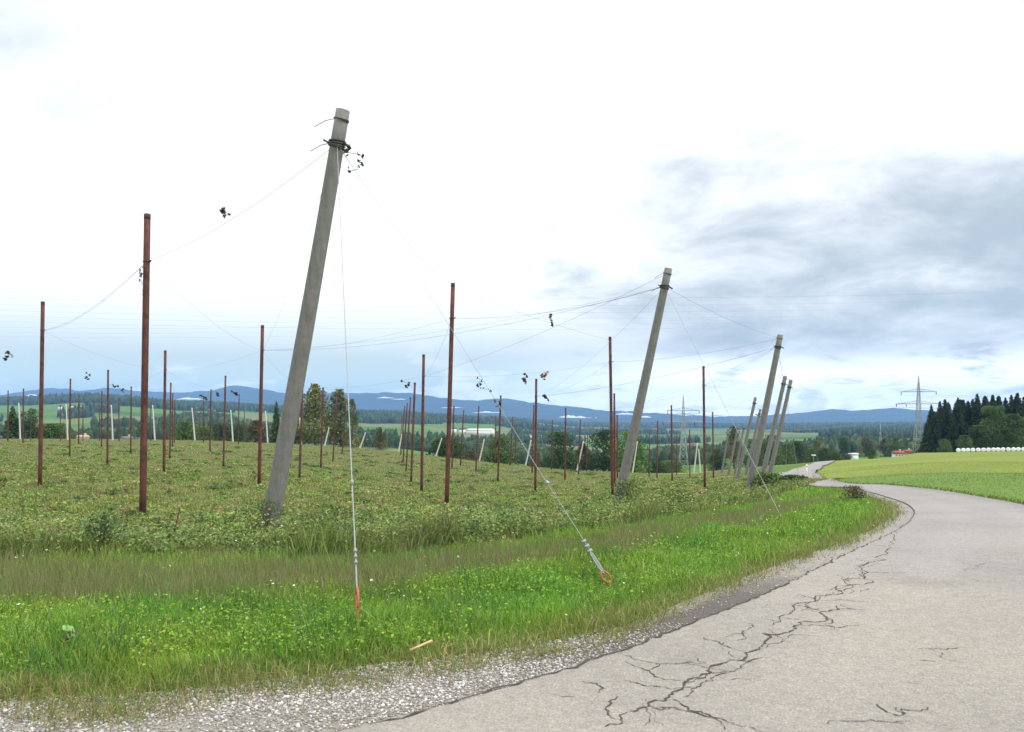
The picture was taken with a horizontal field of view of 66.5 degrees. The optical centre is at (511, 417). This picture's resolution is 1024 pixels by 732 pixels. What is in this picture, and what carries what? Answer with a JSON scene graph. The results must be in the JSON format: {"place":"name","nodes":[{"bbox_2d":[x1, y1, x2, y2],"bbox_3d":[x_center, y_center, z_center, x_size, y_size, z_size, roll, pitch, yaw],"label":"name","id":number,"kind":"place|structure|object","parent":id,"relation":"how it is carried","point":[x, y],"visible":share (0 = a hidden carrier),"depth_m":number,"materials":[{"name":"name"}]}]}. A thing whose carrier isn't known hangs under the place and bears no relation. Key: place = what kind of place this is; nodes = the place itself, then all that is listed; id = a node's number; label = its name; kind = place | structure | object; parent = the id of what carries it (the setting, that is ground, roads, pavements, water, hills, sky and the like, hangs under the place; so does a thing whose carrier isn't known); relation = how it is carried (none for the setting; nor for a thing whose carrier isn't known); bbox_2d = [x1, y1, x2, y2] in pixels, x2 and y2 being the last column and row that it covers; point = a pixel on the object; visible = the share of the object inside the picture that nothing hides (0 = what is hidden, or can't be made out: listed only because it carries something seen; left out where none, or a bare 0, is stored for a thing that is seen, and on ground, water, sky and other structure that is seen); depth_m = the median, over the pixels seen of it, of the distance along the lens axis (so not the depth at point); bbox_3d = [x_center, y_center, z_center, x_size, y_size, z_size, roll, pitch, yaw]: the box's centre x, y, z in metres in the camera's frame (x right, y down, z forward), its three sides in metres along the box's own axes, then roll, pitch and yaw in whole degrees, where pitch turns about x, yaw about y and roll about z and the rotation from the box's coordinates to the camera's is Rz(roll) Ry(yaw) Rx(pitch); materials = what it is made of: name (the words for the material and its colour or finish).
{"place":"outdoors","nodes":[
{"label":"outdoors","id":0,"kind":"place"},
{"bbox_2d":[0,554,830,728],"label":"grit","id":1,"kind":"object","parent":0,"point":[149,723],"visible":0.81,"depth_m":4.71,"materials":[{"name":"gravel"}]},
{"bbox_2d":[0,480,1013,731],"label":"verge grass","id":2,"kind":"structure","parent":0,"point":[344,654],"depth_m":6.45,"materials":[{"name":"green plant"}]},
{"bbox_2d":[0,385,1023,703],"bbox_3d":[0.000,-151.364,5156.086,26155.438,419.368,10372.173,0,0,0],"label":"ground","id":3,"kind":"structure","parent":0,"point":[524,409],"depth_m":85.13,"materials":[{"name":"green plant"}]},
{"bbox_2d":[0,406,21,438],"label":"conifer tree","id":4,"kind":"object","parent":3,"relation":"on","point":[13,425],"visible":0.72,"depth_m":174.24,"materials":[{"name":"green plant"}]},
{"bbox_2d":[16,408,45,438],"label":"broadleaf tree","id":5,"kind":"object","parent":3,"relation":"on","point":[34,425],"visible":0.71,"depth_m":174.03,"materials":[{"name":"green plant"}]},
{"bbox_2d":[38,301,44,485],"bbox_3d":[-17.840,-0.710,29.630,0.296,7.400,0.175,0,0,0],"label":"steel post","id":6,"kind":"object","parent":3,"relation":"on","point":[41,397],"visible":0.98,"depth_m":29.58,"materials":[{"name":"metal"}]},
{"bbox_2d":[32,423,68,438],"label":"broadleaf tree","id":7,"kind":"object","parent":3,"relation":"on","point":[51,430],"visible":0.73,"depth_m":173.89,"materials":[{"name":"green plant"}]},
{"bbox_2d":[69,379,70,455],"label":"steel post","id":8,"kind":"object","parent":3,"relation":"on","point":[70,418],"visible":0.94,"depth_m":69.95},
{"bbox_2d":[61,625,82,649],"bbox_3d":[-3.024,1.526,5.360,0.136,0.213,0.223,0,0,-42],"label":"pale leaf weed","id":9,"kind":"object","parent":3,"relation":"on","point":[68,628],"visible":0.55,"depth_m":5.34,"materials":[{"name":"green plant"}]},
{"bbox_2d":[72,512,135,554],"bbox_3d":[-5.169,1.480,9.870,0.754,0.550,0.732,0,0,0],"label":"weed clump","id":10,"kind":"object","parent":3,"relation":"on","point":[105,522],"visible":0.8,"depth_m":9.87,"materials":[{"name":"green plant"}]},
{"bbox_2d":[106,370,108,463],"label":"steel post","id":11,"kind":"object","parent":3,"relation":"on","point":[107,444],"visible":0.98,"depth_m":57.08,"materials":[{"name":"metal"}]},
{"bbox_2d":[139,213,151,515],"bbox_3d":[-8.451,-1.003,18.010,0.298,7.394,0.175,0,0,0],"label":"steel post","id":12,"kind":"object","parent":3,"relation":"on","point":[144,376],"visible":0.97,"depth_m":17.96,"materials":[{"name":"metal"}]},
{"bbox_2d":[162,350,166,471],"bbox_3d":[-19.744,-0.130,44.437,0.254,7.399,0.182,0,0,26],"label":"steel post","id":13,"kind":"object","parent":3,"relation":"on","point":[164,413],"visible":0.97,"depth_m":44.39,"materials":[{"name":"metal"}]},
{"bbox_2d":[167,419,200,439],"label":"bush","id":14,"kind":"object","parent":3,"relation":"on","point":[186,433],"visible":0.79,"depth_m":174.25,"materials":[{"name":"green plant"}]},
{"bbox_2d":[191,425,216,440],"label":"bush","id":15,"kind":"object","parent":3,"relation":"on","point":[206,431],"visible":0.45,"depth_m":189.76,"materials":[{"name":"green plant"}]},
{"bbox_2d":[205,423,235,440],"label":"broadleaf tree","id":16,"kind":"object","parent":3,"relation":"on","point":[220,431],"visible":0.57,"depth_m":239.39,"materials":[{"name":"green plant"}]},
{"bbox_2d":[222,376,225,465],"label":"steel post","id":17,"kind":"object","parent":3,"relation":"on","point":[224,421],"visible":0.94,"depth_m":60.16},
{"bbox_2d":[0,392,466,453],"bbox_3d":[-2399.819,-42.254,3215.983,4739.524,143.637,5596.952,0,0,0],"label":"wood","id":18,"kind":"object","parent":3,"relation":"on","point":[364,415],"visible":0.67,"depth_m":1368.18,"materials":[{"name":"green plant"}]},
{"bbox_2d":[225,422,252,441],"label":"broadleaf tree","id":19,"kind":"object","parent":3,"relation":"on","point":[241,433],"visible":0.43,"depth_m":239.14,"materials":[{"name":"green plant"}]},
{"bbox_2d":[241,420,270,442],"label":"broadleaf tree","id":20,"kind":"object","parent":3,"relation":"on","point":[252,429],"visible":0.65,"depth_m":184.31,"materials":[{"name":"green plant"}]},
{"bbox_2d":[257,325,263,483],"bbox_3d":[-10.976,-0.348,34.150,0.336,7.404,0.175,0,0,0],"label":"steel post","id":21,"kind":"object","parent":3,"relation":"on","point":[260,407],"visible":0.93,"depth_m":34.10,"materials":[{"name":"metal"}]},
{"bbox_2d":[228,499,292,530],"bbox_3d":[-4.083,1.607,12.582,0.965,0.600,1.044,0,0,0],"label":"weed clump","id":22,"kind":"object","parent":3,"relation":"on","point":[262,508],"visible":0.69,"depth_m":12.56,"materials":[{"name":"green plant"}]},
{"bbox_2d":[269,401,280,442],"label":"conifer tree","id":23,"kind":"object","parent":3,"relation":"on","point":[275,423],"visible":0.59,"depth_m":184.43,"materials":[{"name":"green plant"}]},
{"bbox_2d":[298,395,302,477],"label":"steel post","id":24,"kind":"object","parent":3,"relation":"on","point":[300,442],"visible":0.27,"depth_m":49.50,"materials":[{"name":"metal"}]},
{"bbox_2d":[262,108,349,526],"bbox_3d":[-3.444,-1.226,12.586,1.914,7.275,0.444,0,0,26],"label":"concrete pole","id":25,"kind":"object","parent":3,"relation":"on","point":[278,478],"visible":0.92,"depth_m":12.52,"materials":[{"name":"concrete"}]},
{"bbox_2d":[337,147,357,586],"bbox_3d":[-1.985,-1.490,9.209,0.028,5.694,6.460,0,0,-14],"label":"guy cable","id":26,"kind":"object","parent":25,"relation":"attached to","point":[355,548],"visible":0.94,"depth_m":7.35,"materials":[{"name":"grey metal"}]},
{"bbox_2d":[341,150,603,572],"bbox_3d":[-0.941,-1.421,9.908,0.056,5.828,6.082,0,0,-37],"label":"guy cable","id":27,"kind":"object","parent":25,"relation":"attached to","point":[547,482],"visible":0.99,"depth_m":8.15,"materials":[{"name":"grey metal"}]},
{"bbox_2d":[296,383,338,445],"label":"broadleaf tree","id":28,"kind":"object","parent":3,"relation":"on","point":[315,393],"visible":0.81,"depth_m":176.43,"materials":[{"name":"green plant"}]},
{"bbox_2d":[320,388,323,467],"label":"steel post","id":29,"kind":"object","parent":3,"relation":"on","point":[321,428],"visible":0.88,"depth_m":67.42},
{"bbox_2d":[292,505,380,537],"bbox_3d":[-2.520,1.517,10.809,1.305,0.549,1.283,0,0,0],"label":"weed clump","id":30,"kind":"object","parent":3,"relation":"on","point":[337,515],"visible":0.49,"depth_m":10.88,"materials":[{"name":"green plant"}]},
{"bbox_2d":[318,389,367,447],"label":"broadleaf tree","id":31,"kind":"object","parent":3,"relation":"on","point":[341,398],"visible":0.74,"depth_m":181.42,"materials":[{"name":"green plant"}]},
{"bbox_2d":[344,399,361,447],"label":"broadleaf tree","id":32,"kind":"object","parent":3,"relation":"on","point":[356,423],"visible":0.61,"depth_m":189.79,"materials":[{"name":"green plant"}]},
{"bbox_2d":[27,394,723,418],"bbox_3d":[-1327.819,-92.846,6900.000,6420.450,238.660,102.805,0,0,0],"label":"distant mountain ridge","id":33,"kind":"structure","parent":3,"relation":"on","point":[488,412],"depth_m":6885.18,"materials":[{"name":"blue"}]},
{"bbox_2d":[368,427,392,449],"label":"broadleaf tree","id":34,"kind":"object","parent":3,"relation":"on","point":[381,441],"visible":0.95,"depth_m":169.63,"materials":[{"name":"green plant"}]},
{"bbox_2d":[0,475,805,560],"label":"weed thicket","id":35,"kind":"object","parent":3,"relation":"on","point":[151,541],"visible":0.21,"depth_m":11.24,"materials":[{"name":"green plant"}]},
{"bbox_2d":[410,383,415,481],"bbox_3d":[-6.900,1.251,54.370,0.445,7.402,0.175,0,0,0],"label":"steel post","id":36,"kind":"object","parent":3,"relation":"on","point":[412,443],"visible":0.98,"depth_m":54.32,"materials":[{"name":"metal"}]},
{"bbox_2d":[0,438,826,561],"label":"field cover","id":37,"kind":"object","parent":3,"relation":"on","point":[13,543],"visible":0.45,"depth_m":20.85,"materials":[{"name":"green plant"}]},
{"bbox_2d":[0,441,828,552],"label":"field clumps","id":38,"kind":"object","parent":3,"relation":"on","point":[121,489],"visible":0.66,"depth_m":30.90,"materials":[{"name":"green plant"}]},
{"bbox_2d":[0,490,834,604],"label":"dry stalks","id":39,"kind":"object","parent":3,"relation":"on","point":[131,578],"visible":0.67,"depth_m":8.09,"materials":[{"name":"plant"}]},
{"bbox_2d":[420,354,424,490],"bbox_3d":[-4.501,0.495,39.440,0.298,7.391,0.175,0,0,0],"label":"steel post","id":40,"kind":"object","parent":3,"relation":"on","point":[422,422],"visible":0.97,"depth_m":39.39,"materials":[{"name":"metal"}]},
{"bbox_2d":[1,452,873,637],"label":"wild flowers","id":41,"kind":"object","parent":3,"relation":"on","point":[383,546],"visible":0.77,"depth_m":9.49,"materials":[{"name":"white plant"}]},
{"bbox_2d":[426,435,462,458],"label":"broadleaf tree","id":42,"kind":"object","parent":3,"relation":"on","point":[442,451],"visible":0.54,"depth_m":173.26,"materials":[{"name":"green plant"}]},
{"bbox_2d":[444,283,455,502],"bbox_3d":[-1.935,-0.503,24.350,0.377,7.393,0.175,0,0,0],"label":"steel post","id":43,"kind":"object","parent":3,"relation":"on","point":[449,402],"visible":0.97,"depth_m":24.29,"materials":[{"name":"metal"}]},
{"bbox_2d":[0,489,914,731],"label":"shoulder","id":44,"kind":"object","parent":3,"relation":"on","point":[738,596],"visible":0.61,"depth_m":4.79},
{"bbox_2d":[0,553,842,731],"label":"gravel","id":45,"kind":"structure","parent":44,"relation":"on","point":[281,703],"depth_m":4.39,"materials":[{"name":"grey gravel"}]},
{"bbox_2d":[462,450,485,461],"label":"bush","id":46,"kind":"object","parent":3,"relation":"on","point":[470,454],"visible":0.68,"depth_m":169.38,"materials":[{"name":"green plant"}]},
{"bbox_2d":[466,429,494,434],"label":"greenhouse","id":47,"kind":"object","parent":3,"relation":"on","point":[482,431],"depth_m":1392.26,"materials":[{"name":"white plastic"}]},
{"bbox_2d":[497,395,501,480],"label":"steel post","id":48,"kind":"object","parent":3,"relation":"on","point":[499,439],"visible":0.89,"depth_m":62.86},
{"bbox_2d":[481,436,519,464],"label":"broadleaf tree","id":49,"kind":"object","parent":3,"relation":"on","point":[504,456],"visible":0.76,"depth_m":170.84,"materials":[{"name":"green plant"}]},
{"bbox_2d":[0,493,1002,672],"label":"verge herbs","id":50,"kind":"object","parent":3,"relation":"on","point":[264,628],"visible":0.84,"depth_m":6.22,"materials":[{"name":"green plant"}]},
{"bbox_2d":[534,379,537,490],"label":"steel post","id":51,"kind":"object","parent":3,"relation":"on","point":[535,467],"visible":0.98,"depth_m":48.23,"materials":[{"name":"metal"}]},
{"bbox_2d":[538,431,582,469],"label":"broadleaf tree","id":52,"kind":"object","parent":3,"relation":"on","point":[558,453],"visible":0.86,"depth_m":176.75,"materials":[{"name":"green plant"}]},
{"bbox_2d":[566,443,601,470],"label":"broadleaf tree","id":53,"kind":"object","parent":3,"relation":"on","point":[583,458],"visible":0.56,"depth_m":184.15,"materials":[{"name":"green plant"}]},
{"bbox_2d":[584,429,624,471],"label":"broadleaf tree","id":54,"kind":"object","parent":3,"relation":"on","point":[602,462],"visible":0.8,"depth_m":181.12,"materials":[{"name":"green plant"}]},
{"bbox_2d":[609,337,613,494],"bbox_3d":[4.314,0.181,33.940,0.252,7.402,0.175,0,0,0],"label":"steel post","id":55,"kind":"object","parent":3,"relation":"on","point":[611,414],"visible":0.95,"depth_m":33.88,"materials":[{"name":"metal"}]},
{"bbox_2d":[613,393,615,486],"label":"steel post","id":56,"kind":"object","parent":3,"relation":"on","point":[614,439],"visible":0.95,"depth_m":57.68,"materials":[{"name":"metal"}]},
{"bbox_2d":[610,432,651,472],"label":"broadleaf tree","id":57,"kind":"object","parent":3,"relation":"on","point":[640,468],"visible":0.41,"depth_m":179.10,"materials":[{"name":"green plant"}]},
{"bbox_2d":[607,479,658,505],"bbox_3d":[3.373,2.180,22.436,1.671,0.810,1.568,0,0,0],"label":"weed clump","id":58,"kind":"object","parent":3,"relation":"on","point":[633,484],"visible":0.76,"depth_m":22.22,"materials":[{"name":"green plant"}]},
{"bbox_2d":[613,268,672,503],"bbox_3d":[3.667,-0.570,22.591,1.970,7.406,0.472,0,0,32],"label":"concrete pole","id":59,"kind":"object","parent":3,"relation":"on","point":[664,286],"visible":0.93,"depth_m":22.51,"materials":[{"name":"concrete"}]},
{"bbox_2d":[644,460,674,472],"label":"bush","id":60,"kind":"object","parent":3,"relation":"on","point":[663,468],"visible":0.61,"depth_m":198.93,"materials":[{"name":"green plant"}]},
{"bbox_2d":[662,460,687,472],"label":"bush","id":61,"kind":"object","parent":3,"relation":"on","point":[679,467],"visible":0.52,"depth_m":258.73,"materials":[{"name":"green plant"}]},
{"bbox_2d":[665,395,700,469],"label":"lattice pylon","id":62,"kind":"object","parent":3,"relation":"on","point":[684,419],"visible":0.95,"depth_m":309.68,"materials":[{"name":"metal"}]},
{"bbox_2d":[465,415,925,469],"bbox_3d":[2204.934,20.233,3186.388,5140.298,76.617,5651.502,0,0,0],"label":"wood","id":63,"kind":"object","parent":3,"relation":"on","point":[833,433],"visible":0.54,"depth_m":1255.66,"materials":[{"name":"green plant"}]},
{"bbox_2d":[702,366,705,486],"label":"steel post","id":64,"kind":"object","parent":3,"relation":"on","point":[704,434],"visible":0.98,"depth_m":44.03,"materials":[{"name":"metal"}]},
{"bbox_2d":[706,449,728,470],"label":"broadleaf tree","id":65,"kind":"object","parent":3,"relation":"on","point":[718,461],"visible":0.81,"depth_m":234.63,"materials":[{"name":"green plant"}]},
{"bbox_2d":[722,425,742,468],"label":"broadleaf tree","id":66,"kind":"object","parent":3,"relation":"on","point":[730,438],"visible":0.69,"depth_m":229.62,"materials":[{"name":"green plant"}]},
{"bbox_2d":[735,397,756,478],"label":"concrete pole","id":67,"kind":"object","parent":3,"relation":"on","point":[745,442],"visible":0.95,"depth_m":67.76,"materials":[{"name":"concrete"}]},
{"bbox_2d":[738,439,764,467],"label":"broadleaf tree","id":68,"kind":"object","parent":3,"relation":"on","point":[746,456],"visible":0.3,"depth_m":238.83,"materials":[{"name":"green plant"}]},
{"bbox_2d":[744,409,761,475],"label":"concrete pole","id":69,"kind":"object","parent":3,"relation":"on","point":[752,445],"visible":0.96,"depth_m":80.61,"materials":[{"name":"concrete"}]},
{"bbox_2d":[745,334,783,489],"bbox_3d":[10.929,0.112,34.132,1.805,7.449,0.500,0,0,35],"label":"concrete pole","id":70,"kind":"object","parent":3,"relation":"on","point":[762,422],"visible":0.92,"depth_m":34.07,"materials":[{"name":"concrete"}]},
{"bbox_2d":[749,471,787,487],"bbox_3d":[11.059,2.811,34.109,1.881,0.881,2.053,0,0,-38],"label":"weed clump","id":71,"kind":"object","parent":3,"relation":"on","point":[765,476],"visible":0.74,"depth_m":33.99,"materials":[{"name":"green plant"}]},
{"bbox_2d":[758,435,786,465],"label":"broadleaf tree","id":72,"kind":"object","parent":3,"relation":"on","point":[765,442],"visible":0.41,"depth_m":238.97,"materials":[{"name":"green plant"}]},
{"bbox_2d":[761,375,786,478],"bbox_3d":[16.631,1.063,50.029,1.977,7.496,0.354,0,0,35],"label":"concrete pole","id":73,"kind":"object","parent":3,"relation":"on","point":[771,438],"visible":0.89,"depth_m":49.88,"materials":[{"name":"concrete"}]},
{"bbox_2d":[768,379,792,472],"bbox_3d":[18.403,1.142,53.953,1.956,7.555,0.354,0,0,35],"label":"concrete pole","id":74,"kind":"object","parent":3,"relation":"on","point":[776,445],"visible":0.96,"depth_m":53.81,"materials":[{"name":"concrete"}]},
{"bbox_2d":[777,444,799,464],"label":"broadleaf tree","id":75,"kind":"object","parent":3,"relation":"on","point":[789,449],"visible":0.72,"depth_m":244.29,"materials":[{"name":"green plant"}]},
{"bbox_2d":[791,440,809,463],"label":"broadleaf tree","id":76,"kind":"object","parent":3,"relation":"on","point":[798,449],"visible":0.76,"depth_m":261.11,"materials":[{"name":"green plant"}]},
{"bbox_2d":[814,447,834,461],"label":"broadleaf tree","id":77,"kind":"object","parent":3,"relation":"on","point":[823,455],"visible":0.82,"depth_m":261.22,"materials":[{"name":"green plant"}]},
{"bbox_2d":[838,437,852,459],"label":"broadleaf tree","id":78,"kind":"object","parent":3,"relation":"on","point":[843,440],"visible":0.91,"depth_m":329.56,"materials":[{"name":"green plant"}]},
{"bbox_2d":[837,485,868,500],"bbox_3d":[8.820,1.980,20.314,0.752,0.455,0.745,0,0,0],"label":"weed clump","id":79,"kind":"object","parent":3,"relation":"on","point":[853,491],"visible":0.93,"depth_m":20.25,"materials":[{"name":"green plant"}]},
{"bbox_2d":[853,438,876,456],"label":"broadleaf tree","id":80,"kind":"object","parent":3,"relation":"on","point":[866,442],"visible":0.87,"depth_m":418.57,"materials":[{"name":"green plant"}]},
{"bbox_2d":[875,439,892,456],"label":"broadleaf tree","id":81,"kind":"object","parent":3,"relation":"on","point":[881,445],"visible":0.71,"depth_m":429.23,"materials":[{"name":"green plant"}]},
{"bbox_2d":[884,436,907,455],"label":"broadleaf tree","id":82,"kind":"object","parent":3,"relation":"on","point":[895,439],"visible":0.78,"depth_m":399.19,"materials":[{"name":"green plant"}]},
{"bbox_2d":[896,376,937,453],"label":"lattice pylon","id":83,"kind":"object","parent":3,"relation":"on","point":[917,403],"visible":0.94,"depth_m":299.88,"materials":[{"name":"metal"}]},
{"bbox_2d":[817,461,1023,504],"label":"meadow grass","id":84,"kind":"structure","parent":3,"relation":"on","point":[1015,500],"depth_m":29.82,"materials":[{"name":"green plant"}]},
{"bbox_2d":[921,411,942,452],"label":"spruce tree","id":85,"kind":"object","parent":3,"relation":"on","point":[932,445],"visible":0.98,"depth_m":223.25,"materials":[{"name":"green plant"}]},
{"bbox_2d":[937,403,951,449],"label":"spruce tree","id":86,"kind":"object","parent":3,"relation":"on","point":[944,417],"visible":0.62,"depth_m":228.37,"materials":[{"name":"green plant"}]},
{"bbox_2d":[936,439,952,451],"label":"bush","id":87,"kind":"object","parent":3,"relation":"on","point":[944,447],"visible":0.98,"depth_m":207.46,"materials":[{"name":"green plant"}]},
{"bbox_2d":[945,420,959,451],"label":"spruce tree","id":88,"kind":"object","parent":3,"relation":"on","point":[952,432],"visible":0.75,"depth_m":218.53,"materials":[{"name":"green plant"}]},
{"bbox_2d":[946,398,969,443],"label":"spruce tree","id":89,"kind":"object","parent":3,"relation":"on","point":[958,420],"visible":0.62,"depth_m":224.88,"materials":[{"name":"green plant"}]},
{"bbox_2d":[955,435,975,451],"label":"bush","id":90,"kind":"object","parent":3,"relation":"on","point":[967,440],"visible":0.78,"depth_m":207.64,"materials":[{"name":"green plant"}]},
{"bbox_2d":[963,401,974,437],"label":"spruce tree","id":91,"kind":"object","parent":3,"relation":"on","point":[967,416],"visible":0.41,"depth_m":227.61,"materials":[{"name":"green plant"}]},
{"bbox_2d":[966,394,980,437],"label":"spruce tree","id":92,"kind":"object","parent":3,"relation":"on","point":[975,413],"visible":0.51,"depth_m":225.62,"materials":[{"name":"green plant"}]},
{"bbox_2d":[963,425,994,451],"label":"broadleaf tree","id":93,"kind":"object","parent":3,"relation":"on","point":[977,431],"visible":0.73,"depth_m":208.85,"materials":[{"name":"green plant"}]},
{"bbox_2d":[978,405,1013,448],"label":"broadleaf tree","id":94,"kind":"object","parent":3,"relation":"on","point":[991,411],"visible":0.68,"depth_m":213.04,"materials":[{"name":"green plant"}]},
{"bbox_2d":[991,429,1019,450],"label":"broadleaf tree","id":95,"kind":"object","parent":3,"relation":"on","point":[1009,441],"visible":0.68,"depth_m":204.97,"materials":[{"name":"green plant"}]},
{"bbox_2d":[998,413,1023,450],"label":"broadleaf tree","id":96,"kind":"object","parent":3,"relation":"on","point":[1013,419],"visible":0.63,"depth_m":211.29,"materials":[{"name":"green plant"}]},
{"bbox_2d":[1009,393,1023,446],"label":"spruce tree","id":97,"kind":"object","parent":3,"relation":"on","point":[1016,408],"visible":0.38,"depth_m":225.36,"materials":[{"name":"green plant"}]},
{"bbox_2d":[0,0,1023,416],"label":"sky","id":98,"kind":"structure","parent":0,"point":[535,156],"materials":[{"name":"white"}]},
{"bbox_2d":[341,460,1023,731],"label":"road","id":99,"kind":"structure","parent":0,"point":[852,674],"depth_m":5.05,"materials":[{"name":"grey asphalt"}]},
{"bbox_2d":[369,503,914,723],"bbox_3d":[4.747,1.777,11.042,1.063,0.441,17.843,0,0,34],"label":"road edge joint","id":100,"kind":"object","parent":99,"relation":"on","point":[601,655],"visible":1,"depth_m":5.14,"materials":[{"name":"grey asphalt"}]},
{"bbox_2d":[555,530,990,731],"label":"road cracks","id":101,"kind":"object","parent":99,"relation":"on","point":[744,658],"visible":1,"depth_m":4.93,"materials":[{"name":"black asphalt"}]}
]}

